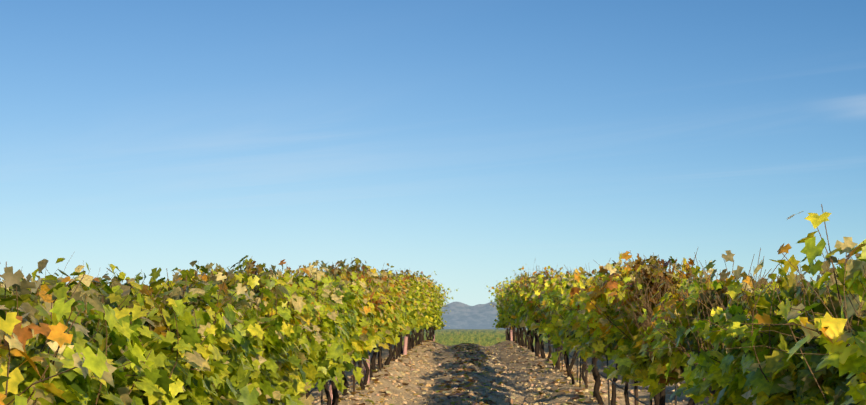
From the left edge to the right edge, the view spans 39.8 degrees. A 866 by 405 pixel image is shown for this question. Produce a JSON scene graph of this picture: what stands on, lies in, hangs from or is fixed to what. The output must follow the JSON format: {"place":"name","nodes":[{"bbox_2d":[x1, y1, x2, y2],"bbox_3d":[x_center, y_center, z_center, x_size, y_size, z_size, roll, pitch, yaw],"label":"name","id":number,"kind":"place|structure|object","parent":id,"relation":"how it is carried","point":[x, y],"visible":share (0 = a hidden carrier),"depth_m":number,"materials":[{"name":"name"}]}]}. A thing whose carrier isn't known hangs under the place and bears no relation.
{"place":"outdoors","nodes":[
{"label":"outdoors","id":0,"kind":"place"},
{"bbox_2d":[0,0,865,305],"label":"sky","id":1,"kind":"structure","parent":0,"point":[471,143],"materials":[{"name":"blue"}]},
{"bbox_2d":[414,302,526,328],"bbox_3d":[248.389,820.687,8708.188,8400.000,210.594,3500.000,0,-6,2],"label":"mountains","id":2,"kind":"structure","parent":0,"point":[460,315],"depth_m":8309.47,"materials":[{"name":"stone"}]},
{"bbox_2d":[271,327,699,404],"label":"vine trunks","id":3,"kind":"object","parent":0,"point":[675,401],"visible":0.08,"depth_m":17.29,"materials":[{"name":"brown wood"}]},
{"bbox_2d":[267,329,714,404],"bbox_3d":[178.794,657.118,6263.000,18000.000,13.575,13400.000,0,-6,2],"label":"ground","id":4,"kind":"structure","parent":0,"point":[447,338],"depth_m":21.68,"materials":[{"name":"soil"}]},
{"bbox_2d":[19,294,637,404],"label":"trellis posts","id":5,"kind":"object","parent":4,"relation":"on","point":[586,387],"depth_m":16.80,"materials":[{"name":"brown wood"}]},
{"bbox_2d":[23,270,752,343],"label":"vine leaves","id":6,"kind":"object","parent":4,"relation":"on","point":[506,315],"visible":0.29,"depth_m":39.46,"materials":[{"name":"green plant"}]},
{"bbox_2d":[329,330,534,403],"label":"grow tubes","id":7,"kind":"object","parent":4,"relation":"on","point":[405,353],"visible":0.4,"depth_m":18.41,"materials":[{"name":"plastic"}]},
{"bbox_2d":[0,243,864,345],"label":"vine leaves","id":8,"kind":"object","parent":4,"relation":"on","point":[406,319],"visible":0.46,"depth_m":19.04,"materials":[{"name":"green plant"}]},
{"bbox_2d":[0,211,865,404],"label":"vine leaves","id":9,"kind":"object","parent":4,"relation":"on","point":[280,368],"visible":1,"depth_m":6.16,"materials":[{"name":"green plant"}]},
{"bbox_2d":[312,340,638,404],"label":"fallen leaves","id":10,"kind":"object","parent":4,"relation":"on","point":[465,369],"visible":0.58,"depth_m":20.87,"materials":[{"name":"brown plant"}]},
{"bbox_2d":[309,331,647,404],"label":"drip hoses","id":11,"kind":"object","parent":4,"relation":"on","point":[631,394],"visible":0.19,"depth_m":14.31,"materials":[{"name":"black"}]},
{"bbox_2d":[260,320,716,404],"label":"vine trunks","id":12,"kind":"object","parent":4,"relation":"on","point":[659,398],"visible":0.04,"depth_m":19.35,"materials":[{"name":"brown wood"}]},
{"bbox_2d":[0,204,865,404],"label":"vine shoots","id":13,"kind":"object","parent":12,"relation":"attached to","point":[847,324],"visible":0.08,"depth_m":6.87,"materials":[{"name":"brown plant"}]},
{"bbox_2d":[268,340,713,404],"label":"pebbles","id":14,"kind":"object","parent":4,"relation":"on","point":[471,392],"visible":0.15,"depth_m":19.80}
]}

